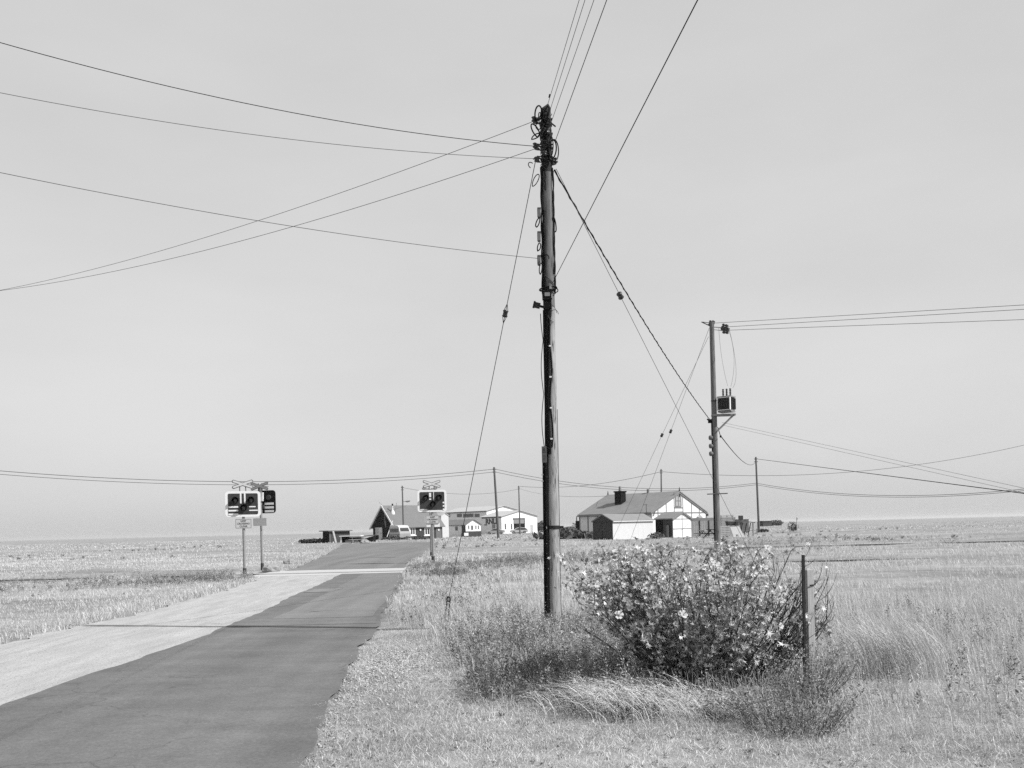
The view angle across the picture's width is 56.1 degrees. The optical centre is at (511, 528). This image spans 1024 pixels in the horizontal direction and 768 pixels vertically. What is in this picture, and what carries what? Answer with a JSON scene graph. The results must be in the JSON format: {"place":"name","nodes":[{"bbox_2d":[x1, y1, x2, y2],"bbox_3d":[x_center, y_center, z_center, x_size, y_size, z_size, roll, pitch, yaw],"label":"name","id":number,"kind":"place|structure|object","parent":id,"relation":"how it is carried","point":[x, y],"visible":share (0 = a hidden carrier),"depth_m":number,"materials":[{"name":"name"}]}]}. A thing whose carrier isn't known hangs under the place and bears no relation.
{"place":"outdoors","nodes":[
{"label":"outdoors","id":0,"kind":"place"},
{"bbox_2d":[0,575,337,704],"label":"concrete track","id":1,"kind":"structure","parent":0,"point":[34,663],"depth_m":15.53,"materials":[{"name":"concrete"}]},
{"bbox_2d":[0,572,405,767],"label":"road","id":2,"kind":"structure","parent":0,"point":[228,696],"depth_m":9.07,"materials":[{"name":"asphalt"}]},
{"bbox_2d":[306,588,342,591],"bbox_3d":[-5.015,1.651,25.600,0.860,0.010,1.200,-1,0,0],"label":"road patch","id":3,"kind":"object","parent":2,"relation":"on","point":[323,590],"visible":1,"depth_m":25.55,"materials":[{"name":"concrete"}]},
{"bbox_2d":[285,542,437,570],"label":"road","id":4,"kind":"structure","parent":0,"point":[371,555],"depth_m":49.60,"materials":[{"name":"asphalt"}]},
{"bbox_2d":[0,518,1023,767],"bbox_3d":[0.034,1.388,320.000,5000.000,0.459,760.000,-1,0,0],"label":"ground","id":5,"kind":"structure","parent":0,"point":[902,572],"depth_m":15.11,"materials":[{"name":"plant"}]},
{"bbox_2d":[225,479,260,576],"bbox_3d":[-9.486,0.130,33.937,1.209,3.722,0.428,-1,0,-14],"label":"crossing signal","id":6,"kind":"object","parent":5,"relation":"on","point":[243,504],"visible":0.98,"depth_m":34.00,"materials":[{"name":"metal"}]},
{"bbox_2d":[250,482,275,569],"bbox_3d":[-9.732,0.064,37.276,1.175,3.743,0.182,-1,0,12],"label":"crossing signal","id":7,"kind":"object","parent":5,"relation":"on","point":[268,500],"visible":0.67,"depth_m":37.24,"materials":[{"name":"metal"}]},
{"bbox_2d":[262,564,279,572],"bbox_3d":[-9.140,1.602,36.513,0.673,0.467,0.629,-1,0,0],"label":"boulder","id":8,"kind":"object","parent":5,"relation":"on","point":[266,568],"visible":0.6,"depth_m":36.28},
{"bbox_2d":[283,558,295,563],"bbox_3d":[-9.740,1.517,42.010,0.579,0.393,0.575,-1,0,0],"label":"boulder","id":9,"kind":"object","parent":5,"relation":"on","point":[289,561],"visible":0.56,"depth_m":41.81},
{"bbox_2d":[298,538,325,542],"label":"distant bush","id":10,"kind":"object","parent":5,"relation":"on","point":[315,540],"visible":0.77,"depth_m":121.17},
{"bbox_2d":[253,568,405,576],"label":"level crossing","id":11,"kind":"structure","parent":5,"relation":"on","point":[324,572],"depth_m":35.39,"materials":[{"name":"concrete"}]},
{"bbox_2d":[319,530,352,542],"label":"flat roof shed","id":12,"kind":"structure","parent":5,"relation":"on","point":[328,536],"depth_m":120.68,"materials":[{"name":"grey paint"}]},
{"bbox_2d":[339,535,363,542],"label":"open shed","id":13,"kind":"structure","parent":5,"relation":"on","point":[343,539],"depth_m":112.37,"materials":[{"name":"black paint"}]},
{"bbox_2d":[348,536,365,542],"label":"picnic table","id":14,"kind":"object","parent":5,"relation":"on","point":[352,539],"visible":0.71,"depth_m":107.77,"materials":[{"name":"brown wood"}]},
{"bbox_2d":[365,535,375,541],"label":"lean to shed","id":15,"kind":"object","parent":5,"relation":"on","point":[372,538],"visible":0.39,"depth_m":116.00,"materials":[{"name":"black wood"}]},
{"bbox_2d":[312,637,460,767],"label":"grass","id":16,"kind":"structure","parent":5,"relation":"on","point":[387,663],"depth_m":10.96,"materials":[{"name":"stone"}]},
{"bbox_2d":[381,536,400,539],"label":"distant bush","id":17,"kind":"object","parent":5,"relation":"on","point":[393,537],"visible":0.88,"depth_m":132.63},
{"bbox_2d":[389,525,410,539],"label":"camper van","id":18,"kind":"object","parent":5,"relation":"on","point":[401,531],"visible":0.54,"depth_m":134.90,"materials":[{"name":"paint"}]},
{"bbox_2d":[401,486,409,539],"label":"utility pole","id":19,"kind":"object","parent":5,"relation":"on","point":[402,487],"visible":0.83,"depth_m":139.91,"materials":[{"name":"metal"}]},
{"bbox_2d":[369,502,444,539],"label":"cottage","id":20,"kind":"structure","parent":5,"relation":"on","point":[386,515],"depth_m":146.13,"materials":[{"name":"grey paint"}]},
{"bbox_2d":[379,527,381,539],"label":"door","id":21,"kind":"structure","parent":20,"relation":"in","point":[380,529],"depth_m":146.57,"materials":[{"name":"wood"}]},
{"bbox_2d":[410,528,415,535],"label":"window","id":22,"kind":"structure","parent":20,"relation":"in","point":[412,530],"depth_m":144.69,"materials":[{"name":"white glass"}]},
{"bbox_2d":[424,528,429,535],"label":"window","id":23,"kind":"structure","parent":20,"relation":"in","point":[426,530],"depth_m":146.14,"materials":[{"name":"white glass"}]},
{"bbox_2d":[436,528,441,537],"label":"door","id":24,"kind":"structure","parent":20,"relation":"in","point":[438,533],"depth_m":147.36,"materials":[{"name":"grey paint"}]},
{"bbox_2d":[402,535,429,539],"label":"distant bush","id":25,"kind":"object","parent":5,"relation":"on","point":[417,537],"visible":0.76,"depth_m":133.42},
{"bbox_2d":[420,487,436,555],"bbox_3d":[-3.946,-0.128,46.578,1.175,3.743,0.182,-1,0,-2],"label":"crossing signal","id":26,"kind":"object","parent":5,"relation":"on","point":[425,521],"visible":0.18,"depth_m":46.53,"materials":[{"name":"metal"}]},
{"bbox_2d":[417,480,446,561],"bbox_3d":[-3.251,-0.133,39.436,1.209,3.722,0.428,-1,0,-12],"label":"crossing signal","id":27,"kind":"object","parent":5,"relation":"on","point":[431,501],"visible":1,"depth_m":39.50,"materials":[{"name":"metal"}]},
{"bbox_2d":[437,513,448,537],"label":"annex building","id":28,"kind":"structure","parent":5,"relation":"on","point":[444,517],"depth_m":158.54,"materials":[{"name":"white paint"}]},
{"bbox_2d":[445,596,450,618],"bbox_3d":[-1.157,1.469,17.122,0.110,0.530,0.202,-1,0,-17],"label":"stay anchor","id":29,"kind":"object","parent":5,"relation":"on","point":[449,604],"visible":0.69,"depth_m":17.07,"materials":[{"name":"metal"}]},
{"bbox_2d":[0,558,927,580],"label":"railway track","id":30,"kind":"structure","parent":5,"relation":"on","point":[421,570],"depth_m":34.77,"materials":[{"name":"metal"}]},
{"bbox_2d":[449,519,481,536],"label":"bungalow","id":31,"kind":"object","parent":5,"relation":"on","point":[471,527],"visible":0.73,"depth_m":161.36,"materials":[{"name":"white"}]},
{"bbox_2d":[442,505,537,533],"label":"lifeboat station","id":32,"kind":"object","parent":5,"relation":"on","point":[485,516],"visible":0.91,"depth_m":238.12,"materials":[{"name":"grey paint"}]},
{"bbox_2d":[463,513,473,517],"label":"window","id":33,"kind":"structure","parent":32,"relation":"in","point":[467,515],"depth_m":251.40,"materials":[{"name":"grey glass"}]},
{"bbox_2d":[434,612,549,642],"bbox_3d":[-0.333,1.371,13.217,1.821,0.478,1.314,-1,0,0],"label":"grass tussock","id":34,"kind":"object","parent":5,"relation":"on","point":[487,625],"depth_m":13.18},
{"bbox_2d":[486,528,504,533],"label":"parked car","id":35,"kind":"object","parent":5,"relation":"on","point":[494,530],"visible":0.91,"depth_m":221.20,"materials":[{"name":"paint"}]},
{"bbox_2d":[493,467,499,538],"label":"utility pole","id":36,"kind":"object","parent":5,"relation":"on","point":[497,518],"visible":0.91,"depth_m":117.88,"materials":[{"name":"wood"}]},
{"bbox_2d":[0,472,490,484],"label":"overhead wire","id":37,"kind":"object","parent":36,"relation":"attached to","point":[227,484],"visible":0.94,"depth_m":105.66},
{"bbox_2d":[5,469,492,481],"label":"overhead wire","id":38,"kind":"object","parent":36,"relation":"attached to","point":[242,481],"visible":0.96,"depth_m":106.50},
{"bbox_2d":[497,472,751,490],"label":"overhead wire","id":39,"kind":"object","parent":36,"relation":"attached to","point":[621,489],"visible":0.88,"depth_m":119.06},
{"bbox_2d":[496,469,754,488],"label":"overhead wire","id":40,"kind":"object","parent":36,"relation":"attached to","point":[625,487],"visible":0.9,"depth_m":119.10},
{"bbox_2d":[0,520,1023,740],"bbox_3d":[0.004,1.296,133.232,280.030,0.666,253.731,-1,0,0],"label":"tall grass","id":41,"kind":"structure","parent":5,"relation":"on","point":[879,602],"depth_m":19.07,"materials":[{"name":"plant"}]},
{"bbox_2d":[0,527,1023,728],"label":"weeds","id":42,"kind":"object","parent":5,"relation":"on","point":[563,663],"visible":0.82,"depth_m":10.88,"materials":[{"name":"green plant"}]},
{"bbox_2d":[510,527,527,533],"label":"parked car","id":43,"kind":"object","parent":5,"relation":"on","point":[523,530],"visible":0.88,"depth_m":221.19,"materials":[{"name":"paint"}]},
{"bbox_2d":[518,486,520,533],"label":"utility pole","id":44,"kind":"object","parent":5,"relation":"on","point":[519,511],"visible":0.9,"depth_m":185.90,"materials":[{"name":"metal"}]},
{"bbox_2d":[537,520,542,531],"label":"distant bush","id":45,"kind":"object","parent":5,"relation":"on","point":[540,526],"visible":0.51,"depth_m":269.27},
{"bbox_2d":[528,94,563,627],"bbox_3d":[0.567,-2.402,14.839,0.429,8.580,0.333,-1,0,-30],"label":"utility pole","id":46,"kind":"object","parent":5,"relation":"on","point":[546,261],"visible":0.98,"depth_m":14.81,"materials":[{"name":"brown wood"}]},
{"bbox_2d":[0,42,530,145],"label":"overhead wire","id":47,"kind":"object","parent":46,"relation":"attached to","point":[252,104],"visible":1,"depth_m":13.23,"materials":[{"name":"metal"}]},
{"bbox_2d":[3,122,530,289],"bbox_3d":[-11.981,-7.078,24.620,31.380,2.240,0.008,-1,0,38],"label":"overhead wire","id":48,"kind":"object","parent":46,"relation":"attached to","point":[291,209],"visible":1,"depth_m":18.48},
{"bbox_2d":[0,149,533,290],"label":"overhead wire","id":49,"kind":"object","parent":46,"relation":"attached to","point":[289,227],"visible":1,"depth_m":17.98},
{"bbox_2d":[2,93,532,158],"bbox_3d":[-4.983,-5.918,13.175,11.214,0.801,0.007,-1,0,-18],"label":"overhead wire","id":50,"kind":"object","parent":46,"relation":"attached to","point":[262,135],"visible":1,"depth_m":13.63,"materials":[{"name":"metal"}]},
{"bbox_2d":[0,172,536,258],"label":"overhead wire","id":51,"kind":"object","parent":46,"relation":"attached to","point":[261,221],"visible":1,"depth_m":12.81,"materials":[{"name":"metal"}]},
{"bbox_2d":[448,162,535,599],"bbox_3d":[-0.379,-2.225,15.975,0.095,6.950,2.728,-1,0,-38],"label":"stay wire","id":52,"kind":"object","parent":46,"relation":"attached to","point":[505,313],"visible":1,"depth_m":15.73,"materials":[{"name":"grey metal"}]},
{"bbox_2d":[547,1,578,105],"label":"overhead wire","id":53,"kind":"object","parent":46,"relation":"attached to","point":[563,52],"visible":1,"depth_m":13.13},
{"bbox_2d":[549,0,584,112],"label":"overhead wire","id":54,"kind":"object","parent":46,"relation":"attached to","point":[567,55],"visible":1,"depth_m":12.91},
{"bbox_2d":[551,0,593,121],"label":"overhead wire","id":55,"kind":"object","parent":46,"relation":"attached to","point":[573,58],"visible":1,"depth_m":12.73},
{"bbox_2d":[555,0,606,140],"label":"overhead wire","id":56,"kind":"object","parent":46,"relation":"attached to","point":[582,67],"visible":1,"depth_m":12.37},
{"bbox_2d":[553,0,697,281],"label":"overhead wire","id":57,"kind":"object","parent":46,"relation":"attached to","point":[634,123],"visible":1,"depth_m":8.82,"materials":[{"name":"metal"}]},
{"bbox_2d":[554,169,710,420],"bbox_3d":[3.975,-4.764,25.100,0.041,1.781,21.444,-1,0,18],"label":"cable bundle","id":58,"kind":"object","parent":46,"relation":"attached to","point":[560,181],"visible":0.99,"depth_m":19.60,"materials":[{"name":"rubber"}]},
{"bbox_2d":[556,169,756,565],"bbox_3d":[3.918,-2.106,21.201,0.106,7.108,14.091,-1,0,27],"label":"stay wire","id":59,"kind":"object","parent":46,"relation":"attached to","point":[620,295],"visible":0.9,"depth_m":17.89,"materials":[{"name":"grey paint"}]},
{"bbox_2d":[532,528,592,539],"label":"distant bush","id":60,"kind":"object","parent":5,"relation":"on","point":[573,534],"visible":0.53,"depth_m":97.09,"materials":[{"name":"plant"}]},
{"bbox_2d":[560,526,577,530],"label":"distant bush","id":61,"kind":"object","parent":5,"relation":"on","point":[567,529],"visible":0.19,"depth_m":169.37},
{"bbox_2d":[491,667,710,727],"bbox_3d":[0.742,1.399,8.111,2.049,0.346,1.673,-1,0,-24],"label":"grass tussock","id":62,"kind":"object","parent":5,"relation":"on","point":[603,696],"depth_m":7.94,"materials":[{"name":"plant"}]},
{"bbox_2d":[591,514,654,539],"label":"garage","id":63,"kind":"structure","parent":5,"relation":"on","point":[606,526],"depth_m":87.34,"materials":[{"name":"white paint"}]},
{"bbox_2d":[593,522,610,539],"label":"door","id":64,"kind":"structure","parent":63,"relation":"in","point":[598,534],"depth_m":86.73,"materials":[{"name":"grey paint"}]},
{"bbox_2d":[576,486,707,534],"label":"bungalow","id":65,"kind":"object","parent":5,"relation":"on","point":[656,504],"visible":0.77,"depth_m":102.97,"materials":[{"name":"paint"}]},
{"bbox_2d":[675,495,681,506],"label":"window","id":66,"kind":"structure","parent":65,"relation":"in","point":[678,501],"depth_m":101.82,"materials":[{"name":"glass"}]},
{"bbox_2d":[545,677,748,729],"bbox_3d":[1.152,1.416,7.993,1.789,0.292,1.492,-1,0,18],"label":"grass tussock","id":67,"kind":"object","parent":5,"relation":"on","point":[666,701],"depth_m":7.81,"materials":[{"name":"plant"}]},
{"bbox_2d":[647,532,664,538],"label":"distant bush","id":68,"kind":"object","parent":5,"relation":"on","point":[655,535],"visible":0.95,"depth_m":85.87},
{"bbox_2d":[663,525,668,537],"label":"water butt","id":69,"kind":"object","parent":5,"relation":"on","point":[666,530],"visible":0.92,"depth_m":90.90,"materials":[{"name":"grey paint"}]},
{"bbox_2d":[654,511,692,537],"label":"garden shed","id":70,"kind":"structure","parent":5,"relation":"on","point":[679,523],"depth_m":92.00,"materials":[{"name":"grey metal"}]},
{"bbox_2d":[655,520,662,537],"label":"doorway","id":71,"kind":"structure","parent":70,"relation":"in","point":[659,524],"depth_m":91.92,"materials":[{"name":"black paint"}]},
{"bbox_2d":[547,536,836,690],"bbox_3d":[1.776,0.829,9.353,2.829,1.532,2.535,-1,0,0],"label":"flowering bush","id":72,"kind":"object","parent":5,"relation":"on","point":[648,626],"visible":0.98,"depth_m":9.04,"materials":[{"name":"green plant"}]},
{"bbox_2d":[701,529,713,536],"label":"picnic table","id":73,"kind":"object","parent":5,"relation":"on","point":[708,532],"visible":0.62,"depth_m":83.40,"materials":[{"name":"black paint"}]},
{"bbox_2d":[692,517,735,536],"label":"panel fence","id":74,"kind":"object","parent":5,"relation":"on","point":[702,523],"visible":0.3,"depth_m":94.93,"materials":[{"name":"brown wood"}]},
{"bbox_2d":[701,320,735,559],"bbox_3d":[7.761,-3.082,35.618,1.183,9.280,0.663,-1,0,20],"label":"utility pole","id":75,"kind":"object","parent":5,"relation":"on","point":[725,404],"visible":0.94,"depth_m":35.51,"materials":[{"name":"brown wood"}]},
{"bbox_2d":[608,338,707,548],"bbox_3d":[5.784,-2.950,39.800,0.124,8.250,8.999,-1,0,-21],"label":"stay wire","id":76,"kind":"object","parent":75,"relation":"attached to","point":[662,434],"visible":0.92,"depth_m":38.95,"materials":[{"name":"grey metal"}]},
{"bbox_2d":[628,332,707,544],"bbox_3d":[6.178,-3.111,39.300,0.125,8.561,7.812,-1,0,-18],"label":"stay wire","id":77,"kind":"object","parent":75,"relation":"attached to","point":[671,430],"visible":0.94,"depth_m":38.58,"materials":[{"name":"grey metal"}]},
{"bbox_2d":[721,305,1018,322],"bbox_3d":[14.227,-6.827,29.750,17.907,1.906,0.014,-1,0,41],"label":"overhead wire","id":78,"kind":"object","parent":75,"relation":"attached to","point":[875,313],"visible":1,"depth_m":31.61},
{"bbox_2d":[722,422,1021,487],"bbox_3d":[12.073,-0.783,21.600,0.008,6.505,29.241,-1,0,-17],"label":"overhead wire","id":79,"kind":"object","parent":75,"relation":"attached to","point":[887,458],"visible":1,"depth_m":26.51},
{"bbox_2d":[724,425,1023,492],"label":"overhead wire","id":80,"kind":"object","parent":75,"relation":"attached to","point":[884,461],"visible":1,"depth_m":26.55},
{"bbox_2d":[729,309,1023,326],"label":"overhead wire","id":81,"kind":"object","parent":75,"relation":"attached to","point":[871,318],"visible":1,"depth_m":31.79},
{"bbox_2d":[742,319,1023,329],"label":"overhead wire","id":82,"kind":"object","parent":75,"relation":"attached to","point":[882,324],"visible":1,"depth_m":32.18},
{"bbox_2d":[688,682,758,722],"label":"wiry bush","id":83,"kind":"object","parent":5,"relation":"on","point":[703,710],"visible":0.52,"depth_m":7.70,"materials":[{"name":"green plant"}]},
{"bbox_2d":[720,526,729,536],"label":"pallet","id":84,"kind":"object","parent":5,"relation":"on","point":[723,529],"visible":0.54,"depth_m":84.06,"materials":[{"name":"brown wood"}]},
{"bbox_2d":[707,516,748,532],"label":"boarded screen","id":85,"kind":"object","parent":5,"relation":"on","point":[740,518],"visible":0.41,"depth_m":118.00,"materials":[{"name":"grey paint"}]},
{"bbox_2d":[730,527,743,536],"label":"white board","id":86,"kind":"object","parent":5,"relation":"on","point":[735,531],"visible":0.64,"depth_m":80.22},
{"bbox_2d":[666,689,815,724],"bbox_3d":[1.771,1.444,7.789,1.252,0.207,1.104,-1,0,-13],"label":"grass tussock","id":87,"kind":"object","parent":5,"relation":"on","point":[720,707],"depth_m":7.70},
{"bbox_2d":[737,520,754,535],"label":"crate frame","id":88,"kind":"object","parent":5,"relation":"on","point":[746,525],"visible":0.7,"depth_m":85.83,"materials":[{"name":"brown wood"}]},
{"bbox_2d":[725,522,742,525],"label":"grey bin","id":89,"kind":"object","parent":88,"relation":"on","point":[730,523],"visible":0.79,"depth_m":86.69,"materials":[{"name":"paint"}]},
{"bbox_2d":[754,457,759,528],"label":"utility pole","id":90,"kind":"object","parent":5,"relation":"on","point":[757,496],"visible":0.88,"depth_m":119.90,"materials":[{"name":"wood"}]},
{"bbox_2d":[757,483,1021,495],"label":"overhead wire","id":91,"kind":"object","parent":90,"relation":"attached to","point":[898,495],"visible":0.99,"depth_m":102.16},
{"bbox_2d":[759,485,1023,496],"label":"overhead wire","id":92,"kind":"object","parent":90,"relation":"attached to","point":[871,496],"visible":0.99,"depth_m":105.48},
{"bbox_2d":[760,459,1023,493],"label":"overhead wire","id":93,"kind":"object","parent":90,"relation":"attached to","point":[910,478],"visible":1,"depth_m":62.88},
{"bbox_2d":[756,529,768,532],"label":"distant bush","id":94,"kind":"object","parent":5,"relation":"on","point":[761,530],"visible":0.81,"depth_m":117.81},
{"bbox_2d":[760,521,771,525],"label":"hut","id":95,"kind":"object","parent":5,"relation":"on","point":[765,523],"visible":0.86,"depth_m":259.18,"materials":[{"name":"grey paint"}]},
{"bbox_2d":[771,519,783,525],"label":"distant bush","id":96,"kind":"object","parent":5,"relation":"on","point":[777,523],"visible":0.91,"depth_m":319.39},
{"bbox_2d":[719,672,860,737],"bbox_3d":[2.068,1.359,7.316,1.118,0.516,1.145,-1,0,0],"label":"wiry bush","id":97,"kind":"object","parent":5,"relation":"on","point":[784,716],"visible":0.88,"depth_m":7.20,"materials":[{"name":"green plant"}]},
{"bbox_2d":[787,522,796,531],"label":"distant bush","id":98,"kind":"object","parent":5,"relation":"on","point":[791,528],"visible":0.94,"depth_m":115.91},
{"bbox_2d":[801,555,806,686],"bbox_3d":[2.654,0.988,8.717,0.034,1.495,0.034,-1,0,0],"label":"metal stake","id":99,"kind":"object","parent":5,"relation":"on","point":[803,602],"visible":0.64,"depth_m":8.70,"materials":[{"name":"metal"}]},
{"bbox_2d":[749,632,866,702],"bbox_3d":[2.577,1.254,8.501,1.061,0.679,1.167,-1,0,0],"label":"wiry bush","id":100,"kind":"object","parent":5,"relation":"on","point":[818,678],"visible":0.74,"depth_m":8.41,"materials":[{"name":"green plant"}]},
{"bbox_2d":[801,568,815,686],"bbox_3d":[2.826,1.052,9.091,0.091,1.358,0.106,-1,0,-28],"label":"wooden post","id":101,"kind":"object","parent":5,"relation":"on","point":[809,592],"visible":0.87,"depth_m":9.06,"materials":[{"name":"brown wood"}]},
{"bbox_2d":[678,540,1023,549],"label":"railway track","id":102,"kind":"structure","parent":5,"relation":"on","point":[891,544],"depth_m":47.05,"materials":[{"name":"metal"}]},
{"bbox_2d":[818,608,982,684],"bbox_3d":[3.749,1.153,9.644,1.777,0.693,1.873,-1,0,21],"label":"grass tussock","id":103,"kind":"object","parent":5,"relation":"on","point":[915,645],"depth_m":9.49,"materials":[{"name":"plant"}]},
{"bbox_2d":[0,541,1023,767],"bbox_3d":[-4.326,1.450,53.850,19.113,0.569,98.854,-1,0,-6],"label":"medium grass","id":104,"kind":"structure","parent":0,"point":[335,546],"depth_m":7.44,"materials":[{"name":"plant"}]},
{"bbox_2d":[0,516,1023,542],"bbox_3d":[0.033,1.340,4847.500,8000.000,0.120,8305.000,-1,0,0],"label":"sea","id":105,"kind":"structure","parent":0,"point":[564,527],"depth_m":1312.22,"materials":[{"name":"liquid"}]},
{"bbox_2d":[0,0,1023,541],"label":"sky","id":106,"kind":"structure","parent":0,"point":[784,160],"materials":[{"name":"grey"}]},
{"bbox_2d":[358,529,912,543],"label":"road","id":107,"kind":"structure","parent":0,"point":[521,539],"depth_m":106.33,"materials":[{"name":"asphalt"}]},
{"bbox_2d":[720,515,733,525],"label":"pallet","id":108,"kind":"object","parent":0,"point":[726,519],"visible":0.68,"depth_m":88.00,"materials":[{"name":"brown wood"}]},
{"bbox_2d":[670,445,1022,475],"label":"overhead wire","id":109,"kind":"object","parent":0,"point":[831,473],"visible":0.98,"depth_m":149.98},
{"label":"utility pole","id":110,"kind":"object","parent":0,"visible":0},
{"bbox_2d":[520,472,658,487],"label":"overhead wire","id":111,"kind":"object","parent":110,"relation":"attached to","point":[600,483],"visible":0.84,"depth_m":162.66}
]}

